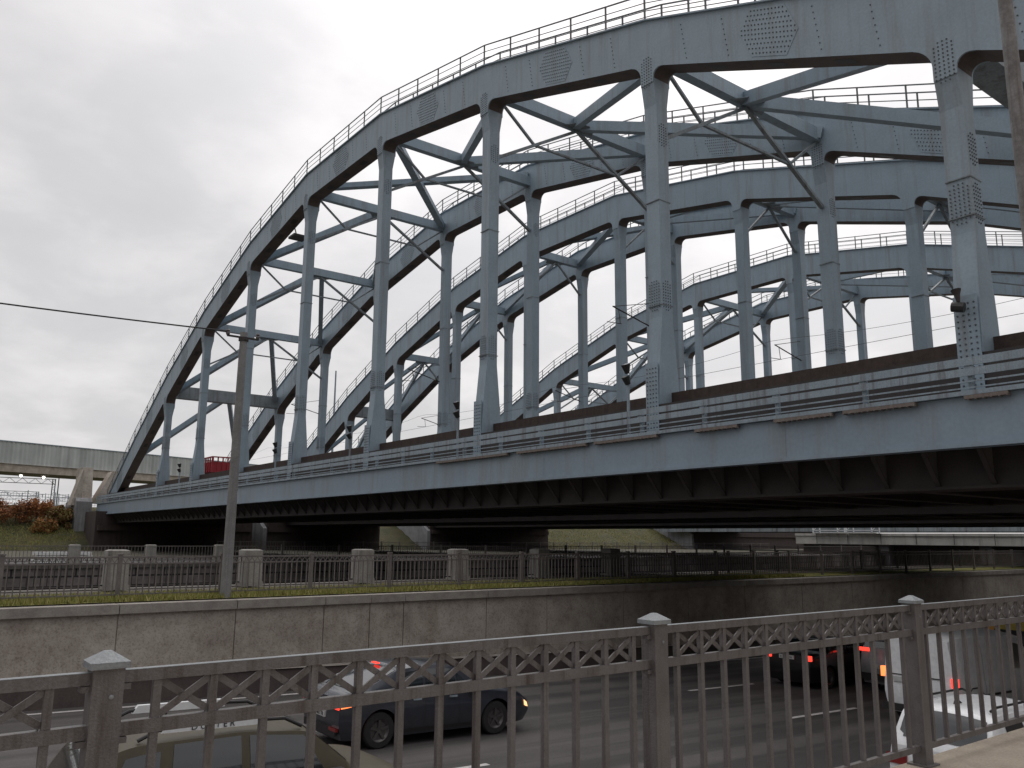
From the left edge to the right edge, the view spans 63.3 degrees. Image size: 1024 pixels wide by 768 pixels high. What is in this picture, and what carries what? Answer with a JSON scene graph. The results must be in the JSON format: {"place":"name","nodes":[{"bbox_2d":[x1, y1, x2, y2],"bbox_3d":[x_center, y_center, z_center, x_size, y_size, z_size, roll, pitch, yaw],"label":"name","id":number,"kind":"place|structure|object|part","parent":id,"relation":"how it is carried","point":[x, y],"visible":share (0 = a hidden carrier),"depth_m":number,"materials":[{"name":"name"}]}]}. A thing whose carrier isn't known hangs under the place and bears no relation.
{"place":"outdoors","nodes":[
{"label":"outdoors","id":0,"kind":"place"},
{"bbox_2d":[0,505,684,550],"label":"embankment","id":1,"kind":"structure","parent":0,"point":[391,535],"depth_m":108.99,"materials":[{"name":"green plant"}]},
{"bbox_2d":[0,498,8,519],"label":"bush","id":2,"kind":"object","parent":1,"relation":"on","point":[2,508],"visible":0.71,"depth_m":84.70,"materials":[{"name":"brown plant"}]},
{"bbox_2d":[0,498,34,524],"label":"bush","id":3,"kind":"object","parent":1,"relation":"on","point":[12,512],"visible":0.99,"depth_m":84.94,"materials":[{"name":"orange plant"}]},
{"bbox_2d":[0,490,38,498],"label":"catenary gantry","id":4,"kind":"object","parent":1,"relation":"on","point":[23,495],"visible":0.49,"depth_m":159.73,"materials":[{"name":"grey metal"}]},
{"bbox_2d":[0,477,55,505],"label":"catenary gantry","id":5,"kind":"object","parent":1,"relation":"on","point":[35,483],"visible":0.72,"depth_m":137.94,"materials":[{"name":"grey metal"}]},
{"bbox_2d":[0,495,68,501],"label":"catenary gantry","id":6,"kind":"object","parent":1,"relation":"on","point":[33,496],"visible":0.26,"depth_m":182.17,"materials":[{"name":"grey metal"}]},
{"bbox_2d":[1,492,68,505],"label":"yard fence","id":7,"kind":"object","parent":1,"relation":"on","point":[39,497],"visible":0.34,"depth_m":97.60,"materials":[{"name":"grey metal"}]},
{"bbox_2d":[20,497,55,524],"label":"bush","id":8,"kind":"object","parent":1,"relation":"on","point":[43,506],"visible":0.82,"depth_m":85.91,"materials":[{"name":"orange plant"}]},
{"bbox_2d":[0,515,76,549],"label":"bank grass","id":9,"kind":"structure","parent":1,"relation":"on","point":[41,538],"depth_m":83.42,"materials":[{"name":"plant"}]},
{"bbox_2d":[29,517,58,533],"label":"bush","id":10,"kind":"object","parent":1,"relation":"on","point":[51,526],"visible":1,"depth_m":84.62,"materials":[{"name":"orange plant"}]},
{"bbox_2d":[55,477,59,505],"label":"catenary mast","id":11,"kind":"object","parent":1,"relation":"on","point":[57,490],"visible":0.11,"depth_m":141.18,"materials":[{"name":"grey metal"}]},
{"bbox_2d":[46,505,72,528],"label":"bush","id":12,"kind":"object","parent":1,"relation":"on","point":[56,515],"visible":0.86,"depth_m":86.51,"materials":[{"name":"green plant"}]},
{"bbox_2d":[55,504,72,521],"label":"bush","id":13,"kind":"object","parent":1,"relation":"on","point":[63,507],"visible":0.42,"depth_m":87.74,"materials":[{"name":"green plant"}]},
{"bbox_2d":[331,371,336,451],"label":"tall mast","id":14,"kind":"object","parent":1,"relation":"on","point":[334,396],"visible":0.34,"depth_m":113.68,"materials":[{"name":"grey metal"}]},
{"bbox_2d":[548,529,685,548],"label":"bank grass","id":15,"kind":"structure","parent":1,"relation":"on","point":[623,539],"depth_m":131.68,"materials":[{"name":"green plant"}]},
{"bbox_2d":[1,549,803,563],"bbox_3d":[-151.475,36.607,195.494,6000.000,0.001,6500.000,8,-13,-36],"label":"ground","id":16,"kind":"structure","parent":0,"point":[185,553],"depth_m":86.19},
{"bbox_2d":[0,440,256,483],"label":"viaduct","id":17,"kind":"object","parent":16,"relation":"on","point":[17,458],"visible":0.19,"depth_m":137.74,"materials":[{"name":"concrete"}]},
{"bbox_2d":[65,498,252,550],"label":"bridge abutment","id":18,"kind":"object","parent":16,"relation":"on","point":[100,528],"visible":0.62,"depth_m":87.08,"materials":[{"name":"grey concrete"}]},
{"bbox_2d":[67,467,92,505],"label":"end pylon","id":19,"kind":"object","parent":18,"relation":"on","point":[83,485],"visible":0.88,"depth_m":89.06,"materials":[{"name":"concrete"}]},
{"bbox_2d":[92,471,116,503],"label":"end pylon","id":20,"kind":"object","parent":18,"relation":"on","point":[103,486],"visible":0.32,"depth_m":90.65,"materials":[{"name":"concrete"}]},
{"bbox_2d":[96,0,1023,523],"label":"railway bridge","id":21,"kind":"structure","parent":18,"relation":"on","point":[940,426],"depth_m":31.74,"materials":[{"name":"paint"}]},
{"bbox_2d":[177,463,180,489],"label":"walkway lamp","id":22,"kind":"object","parent":21,"relation":"on","point":[179,469],"visible":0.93,"depth_m":66.26,"materials":[{"name":"black metal"}]},
{"bbox_2d":[205,456,230,473],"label":"rail trolley","id":23,"kind":"object","parent":21,"relation":"on","point":[213,466],"visible":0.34,"depth_m":72.54,"materials":[{"name":"red metal"}]},
{"bbox_2d":[272,442,277,479],"bbox_3d":[-14.479,4.697,50.514,0.326,2.415,0.320,8,-13,-36],"label":"walkway lamp","id":24,"kind":"object","parent":21,"relation":"on","point":[275,449],"visible":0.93,"depth_m":50.57,"materials":[{"name":"black metal"}]},
{"bbox_2d":[288,227,303,241],"bbox_3d":[-14.661,-10.357,56.959,1.000,0.781,1.000,8,-13,-36],"label":"arch floodlight","id":25,"kind":"object","parent":21,"relation":"hanging from","point":[295,236],"visible":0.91,"depth_m":56.71,"materials":[{"name":"metal"}]},
{"bbox_2d":[346,425,351,470],"bbox_3d":[-8.412,3.295,42.671,0.326,2.415,0.320,8,-13,-36],"label":"walkway lamp","id":26,"kind":"object","parent":21,"relation":"on","point":[349,435],"visible":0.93,"depth_m":42.72,"materials":[{"name":"black metal"}]},
{"bbox_2d":[402,365,439,381],"bbox_3d":[-6.268,-0.794,57.401,3.008,1.488,0.150,8,-13,-36],"label":"catenary bracket","id":27,"kind":"object","parent":21,"relation":"attached to","point":[420,373],"visible":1,"depth_m":57.33,"materials":[{"name":"metal"}]},
{"bbox_2d":[453,401,459,456],"bbox_3d":[-2.345,1.892,34.829,0.326,2.415,0.320,8,-13,-36],"label":"walkway lamp","id":28,"kind":"object","parent":21,"relation":"on","point":[457,406],"visible":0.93,"depth_m":34.87,"materials":[{"name":"black metal"}]},
{"bbox_2d":[621,363,630,433],"bbox_3d":[3.722,0.489,26.986,0.326,2.415,0.320,8,-13,-36],"label":"walkway lamp","id":29,"kind":"object","parent":21,"relation":"on","point":[626,370],"visible":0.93,"depth_m":27.03,"materials":[{"name":"black metal"}]},
{"bbox_2d":[607,303,648,325],"bbox_3d":[5.866,-3.599,41.716,3.008,1.488,0.150,8,-13,-36],"label":"catenary bracket","id":30,"kind":"object","parent":21,"relation":"attached to","point":[618,309],"visible":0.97,"depth_m":41.62,"materials":[{"name":"metal"}]},
{"bbox_2d":[950,288,965,312],"bbox_3d":[10.474,-1.936,19.448,0.420,0.591,0.321,8,-13,-36],"label":"hanger lamp","id":31,"kind":"object","parent":21,"relation":"attached to","point":[957,306],"visible":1,"depth_m":19.36,"materials":[{"name":"metal"}]},
{"bbox_2d":[252,522,379,549],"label":"bridge abutment","id":32,"kind":"object","parent":16,"relation":"on","point":[273,533],"visible":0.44,"depth_m":96.97,"materials":[{"name":"grey concrete"}]},
{"bbox_2d":[287,156,1023,526],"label":"railway bridge","id":33,"kind":"structure","parent":32,"relation":"on","point":[909,194],"depth_m":54.88,"materials":[{"name":"paint"}]},
{"bbox_2d":[551,386,579,401],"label":"catenary bracket","id":34,"kind":"object","parent":33,"relation":"attached to","point":[565,394],"visible":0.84,"depth_m":65.15,"materials":[{"name":"metal"}]},
{"bbox_2d":[221,298,1021,458],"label":"overhead wire","id":35,"kind":"object","parent":33,"relation":"hanging from","point":[705,361],"visible":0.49,"depth_m":51.48,"materials":[{"name":"black metal"}]},
{"bbox_2d":[253,313,1022,459],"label":"overhead wire","id":36,"kind":"object","parent":33,"relation":"hanging from","point":[721,370],"visible":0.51,"depth_m":49.84,"materials":[{"name":"black metal"}]},
{"bbox_2d":[773,341,801,360],"bbox_3d":[16.367,-2.063,49.565,3.008,1.488,0.150,8,-13,-36],"label":"catenary bracket","id":37,"kind":"object","parent":33,"relation":"attached to","point":[785,350],"visible":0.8,"depth_m":49.48,"materials":[{"name":"metal"}]},
{"bbox_2d":[0,544,878,561],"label":"canal railing","id":38,"kind":"object","parent":16,"relation":"on","point":[796,548],"visible":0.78,"depth_m":58.17,"materials":[{"name":"grey metal"}]},
{"bbox_2d":[1,555,883,590],"bbox_3d":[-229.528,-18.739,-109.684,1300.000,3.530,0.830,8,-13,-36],"label":"canal wall","id":39,"kind":"structure","parent":16,"relation":"on","point":[69,576],"depth_m":51.59,"materials":[{"name":"grey concrete"}]},
{"bbox_2d":[66,544,80,562],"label":"stone pillar","id":40,"kind":"structure","parent":39,"relation":"on","point":[74,550],"depth_m":44.88,"materials":[{"name":"stone"}]},
{"bbox_2d":[142,545,156,562],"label":"stone pillar","id":41,"kind":"structure","parent":39,"relation":"on","point":[150,550],"depth_m":47.20,"materials":[{"name":"stone"}]},
{"bbox_2d":[212,545,223,561],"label":"stone pillar","id":42,"kind":"structure","parent":39,"relation":"on","point":[217,550],"depth_m":49.49,"materials":[{"name":"stone"}]},
{"bbox_2d":[397,526,548,549],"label":"bridge abutment","id":43,"kind":"object","parent":16,"relation":"on","point":[425,534],"visible":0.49,"depth_m":110.77,"materials":[{"name":"grey concrete"}]},
{"bbox_2d":[434,231,1023,528],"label":"railway bridge","id":44,"kind":"structure","parent":43,"relation":"on","point":[1007,267],"depth_m":74.30,"materials":[{"name":"paint"}]},
{"bbox_2d":[216,541,768,549],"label":"embankment railing","id":45,"kind":"object","parent":16,"relation":"on","point":[549,544],"visible":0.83,"depth_m":113.19,"materials":[{"name":"black metal"}]},
{"bbox_2d":[0,569,1023,712],"bbox_3d":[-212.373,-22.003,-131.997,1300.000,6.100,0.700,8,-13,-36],"label":"retaining wall","id":46,"kind":"structure","parent":16,"relation":"on","point":[43,640],"depth_m":24.63,"materials":[{"name":"concrete"}]},
{"bbox_2d":[0,563,1023,607],"bbox_3d":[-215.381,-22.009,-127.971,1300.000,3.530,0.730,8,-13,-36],"label":"canal wall","id":47,"kind":"structure","parent":16,"relation":"on","point":[131,588],"depth_m":29.32,"materials":[{"name":"stone"}]},
{"bbox_2d":[654,529,803,548],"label":"bridge abutment","id":48,"kind":"object","parent":16,"relation":"on","point":[782,540],"visible":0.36,"depth_m":142.70,"materials":[{"name":"grey concrete"}]},
{"bbox_2d":[660,527,1023,532],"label":"girder bridge","id":49,"kind":"structure","parent":48,"relation":"on","point":[916,530],"depth_m":113.35,"materials":[{"name":"paint"}]},
{"bbox_2d":[795,533,1023,566],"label":"canal bridge","id":50,"kind":"structure","parent":16,"relation":"on","point":[977,543],"depth_m":90.13,"materials":[{"name":"concrete"}]},
{"bbox_2d":[812,528,844,532],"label":"lattice frame","id":51,"kind":"object","parent":50,"relation":"on","point":[819,530],"visible":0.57,"depth_m":97.31,"materials":[{"name":"grey metal"}]},
{"bbox_2d":[845,528,879,532],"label":"lattice frame","id":52,"kind":"object","parent":50,"relation":"on","point":[853,530],"visible":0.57,"depth_m":93.92,"materials":[{"name":"grey metal"}]},
{"bbox_2d":[891,727,1023,767],"bbox_3d":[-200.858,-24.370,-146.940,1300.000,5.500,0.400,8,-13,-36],"label":"retaining wall","id":53,"kind":"structure","parent":16,"relation":"on","point":[947,757],"depth_m":6.51,"materials":[{"name":"concrete"}]},
{"bbox_2d":[0,595,1023,767],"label":"steel fence","id":54,"kind":"object","parent":53,"relation":"on","point":[97,737],"visible":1,"depth_m":4.26,"materials":[{"name":"grey metal"}]},
{"bbox_2d":[5,553,862,563],"bbox_3d":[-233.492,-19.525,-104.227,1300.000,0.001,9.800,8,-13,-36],"label":"road","id":55,"kind":"structure","parent":0,"point":[276,558],"depth_m":61.57,"materials":[{"name":"grey asphalt"}]},
{"bbox_2d":[31,551,91,562],"bbox_3d":[-25.006,9.601,46.102,2.875,0.600,1.200,8,-13,-36],"label":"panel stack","id":56,"kind":"object","parent":55,"relation":"on","point":[63,553],"visible":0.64,"depth_m":45.49,"materials":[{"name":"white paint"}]},
{"bbox_2d":[0,655,899,767],"bbox_3d":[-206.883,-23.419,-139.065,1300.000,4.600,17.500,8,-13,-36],"label":"road","id":57,"kind":"structure","parent":0,"point":[418,750],"depth_m":18.44,"materials":[{"name":"grey asphalt"}]},
{"bbox_2d":[47,698,392,767],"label":"khaki suv","id":58,"kind":"object","parent":57,"relation":"on","point":[234,746],"visible":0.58,"depth_m":9.49,"materials":[{"name":"paint"}]},
{"bbox_3d":[-4.815,4.154,9.068,0.279,0.436,1.399,10,-14,-36],"label":"rear window","id":59,"kind":"part","parent":58,"relation":"part of","materials":[{"name":"grey glass"}]},
{"bbox_3d":[-3.966,4.140,8.708,0.530,0.442,0.128,10,-14,-36],"label":"window","id":60,"kind":"part","parent":58,"relation":"part of","materials":[{"name":"grey glass"}]},
{"bbox_3d":[-3.373,4.216,9.171,0.780,0.520,0.160,10,-14,-36],"label":"window","id":61,"kind":"part","parent":58,"relation":"part of","materials":[{"name":"grey glass"}]},
{"bbox_3d":[-2.589,4.377,9.744,0.990,0.552,0.166,10,-14,-36],"label":"window","id":62,"kind":"part","parent":58,"relation":"part of","materials":[{"name":"grey glass"}]},
{"bbox_2d":[27,657,762,714],"bbox_3d":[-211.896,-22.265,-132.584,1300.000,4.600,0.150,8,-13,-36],"label":"road edge line","id":63,"kind":"object","parent":57,"relation":"on","point":[244,697],"visible":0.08,"depth_m":19.20,"materials":[{"name":"white paint"}]},
{"bbox_2d":[304,656,527,748],"bbox_3d":[-1.925,6.579,17.573,4.636,1.526,2.075,10,-14,-36],"label":"liftback car","id":64,"kind":"object","parent":57,"relation":"on","point":[377,725],"visible":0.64,"depth_m":16.59,"materials":[{"name":"blue paint"}]},
{"bbox_3d":[-3.100,5.886,16.788,0.820,0.386,1.564,10,-14,-36],"label":"rear window","id":65,"kind":"part","parent":64,"relation":"part of","materials":[{"name":"grey glass"}]},
{"bbox_3d":[-2.108,5.919,16.520,0.800,0.411,0.126,10,-14,-36],"label":"window","id":66,"kind":"part","parent":64,"relation":"part of","materials":[{"name":"black glass"}]},
{"bbox_3d":[-1.458,6.049,17.002,0.760,0.439,0.126,10,-14,-36],"label":"window","id":67,"kind":"part","parent":64,"relation":"part of","materials":[{"name":"grey glass"}]},
{"bbox_3d":[-0.969,6.176,17.287,0.452,0.400,0.086,5,-11,-22],"label":"window","id":68,"kind":"part","parent":64,"relation":"part of","materials":[{"name":"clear glass"}]},
{"bbox_2d":[457,683,856,767],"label":"lane markings","id":69,"kind":"object","parent":57,"relation":"on","point":[484,764],"visible":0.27,"depth_m":21.25,"materials":[{"name":"white paint"}]},
{"bbox_2d":[769,635,862,688],"bbox_3d":[10.275,8.931,26.973,4.536,1.446,2.056,10,-14,-36],"label":"saloon car","id":70,"kind":"object","parent":57,"relation":"on","point":[776,664],"visible":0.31,"depth_m":25.70,"materials":[{"name":"black paint"}]},
{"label":"rear window","id":71,"kind":"part","parent":70,"relation":"part of","materials":[{"name":"black glass"}]},
{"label":"window","id":72,"kind":"part","parent":70,"relation":"part of","materials":[{"name":"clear glass"}]},
{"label":"window","id":73,"kind":"part","parent":70,"relation":"part of","materials":[{"name":"black glass"}]},
{"bbox_2d":[859,640,884,686],"bbox_3d":[12.951,8.852,26.440,4.136,1.559,1.747,10,-14,-36],"label":"hatchback car","id":74,"kind":"object","parent":57,"relation":"on","point":[865,659],"visible":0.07,"depth_m":25.58,"materials":[{"name":"silver metal"}]},
{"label":"rear window","id":75,"kind":"part","parent":74,"relation":"part of","materials":[{"name":"grey glass"}]},
{"bbox_2d":[880,628,1023,715],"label":"delivery van","id":76,"kind":"object","parent":57,"relation":"on","point":[897,676],"visible":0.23,"depth_m":20.34,"materials":[{"name":"white paint"}]},
{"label":"window","id":77,"kind":"part","parent":76,"relation":"part of","materials":[{"name":"black glass"}]},
{"bbox_2d":[886,688,1023,767],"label":"patrol car","id":78,"kind":"object","parent":57,"relation":"on","point":[901,735],"visible":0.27,"depth_m":12.84,"materials":[{"name":"white paint"}]},
{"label":"rear window","id":79,"kind":"part","parent":78,"relation":"part of","materials":[{"name":"grey glass"}]},
{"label":"window","id":80,"kind":"part","parent":78,"relation":"part of","materials":[{"name":"black glass"}]},
{"bbox_2d":[0,566,1023,605],"bbox_3d":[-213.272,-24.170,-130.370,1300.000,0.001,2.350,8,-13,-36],"label":"lawn","id":81,"kind":"structure","parent":0,"point":[898,571],"depth_m":42.79,"materials":[{"name":"green plant"}]},
{"bbox_2d":[219,329,259,598],"bbox_3d":[-7.637,2.207,22.811,0.970,7.540,0.290,8,-13,-36],"label":"lamp pole","id":82,"kind":"object","parent":81,"relation":"on","point":[228,550],"visible":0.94,"depth_m":22.69,"materials":[{"name":"concrete"}]},
{"bbox_2d":[0,302,226,331],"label":"overhead wire","id":83,"kind":"object","parent":82,"relation":"attached to","point":[111,317],"visible":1,"depth_m":21.73,"materials":[{"name":"black metal"}]},
{"bbox_2d":[0,572,805,605],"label":"grass","id":84,"kind":"structure","parent":81,"relation":"on","point":[99,598],"depth_m":24.49,"materials":[{"name":"green plant"}]},
{"bbox_2d":[0,549,1023,602],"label":"thin railing","id":85,"kind":"object","parent":81,"relation":"on","point":[522,559],"visible":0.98,"depth_m":28.07,"materials":[{"name":"grey metal"}]},
{"bbox_2d":[0,0,1023,533],"label":"sky","id":86,"kind":"structure","parent":0,"point":[142,142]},
{"bbox_2d":[1,564,1023,596],"bbox_3d":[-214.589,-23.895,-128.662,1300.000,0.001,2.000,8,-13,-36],"label":"canal path","id":87,"kind":"structure","parent":0,"point":[140,590],"depth_m":28.86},
{"bbox_2d":[99,549,130,589],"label":"stone pillar","id":88,"kind":"structure","parent":87,"relation":"on","point":[111,552],"depth_m":23.66,"materials":[{"name":"stone"}]},
{"bbox_2d":[235,549,262,585],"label":"stone pillar","id":89,"kind":"structure","parent":87,"relation":"on","point":[250,552],"depth_m":25.99,"materials":[{"name":"stone"}]},
{"bbox_2d":[349,549,374,582],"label":"stone pillar","id":90,"kind":"structure","parent":87,"relation":"on","point":[362,551],"depth_m":28.33,"materials":[{"name":"stone"}]},
{"bbox_2d":[446,549,469,579],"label":"stone pillar","id":91,"kind":"structure","parent":87,"relation":"on","point":[455,551],"depth_m":30.71,"materials":[{"name":"stone"}]},
{"bbox_2d":[2,550,988,590],"bbox_3d":[5.797,7.957,36.708,66.940,1.100,0.130,8,-13,-36],"label":"canal railing","id":92,"kind":"object","parent":87,"relation":"on","point":[727,558],"visible":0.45,"depth_m":31.40,"materials":[{"name":"metal"}]},
{"bbox_2d":[528,549,550,577],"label":"stone pillar","id":93,"kind":"structure","parent":87,"relation":"on","point":[539,551],"depth_m":33.00,"materials":[{"name":"stone"}]},
{"bbox_2d":[600,548,621,575],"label":"stone pillar","id":94,"kind":"structure","parent":87,"relation":"on","point":[608,550],"depth_m":35.34,"materials":[{"name":"stone"}]},
{"bbox_2d":[938,740,1023,767],"bbox_3d":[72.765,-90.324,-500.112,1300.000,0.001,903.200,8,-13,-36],"label":"pavement","id":95,"kind":"structure","parent":0,"point":[1010,756],"depth_m":6.19,"materials":[{"name":"grey concrete"}]},
{"bbox_2d":[997,0,1023,250],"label":"street lamp pole","id":96,"kind":"object","parent":95,"relation":"on","point":[1014,83],"visible":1,"depth_m":8.28,"materials":[{"name":"metal"}]},
{"bbox_2d":[989,622,1023,646],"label":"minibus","id":97,"kind":"object","parent":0,"point":[1012,626],"visible":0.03,"depth_m":24.57,"materials":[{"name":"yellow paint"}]},
{"bbox_2d":[994,628,1023,646],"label":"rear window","id":98,"kind":"structure","parent":97,"relation":"in","point":[1013,632],"depth_m":24.50,"materials":[{"name":"black glass"}]}
]}

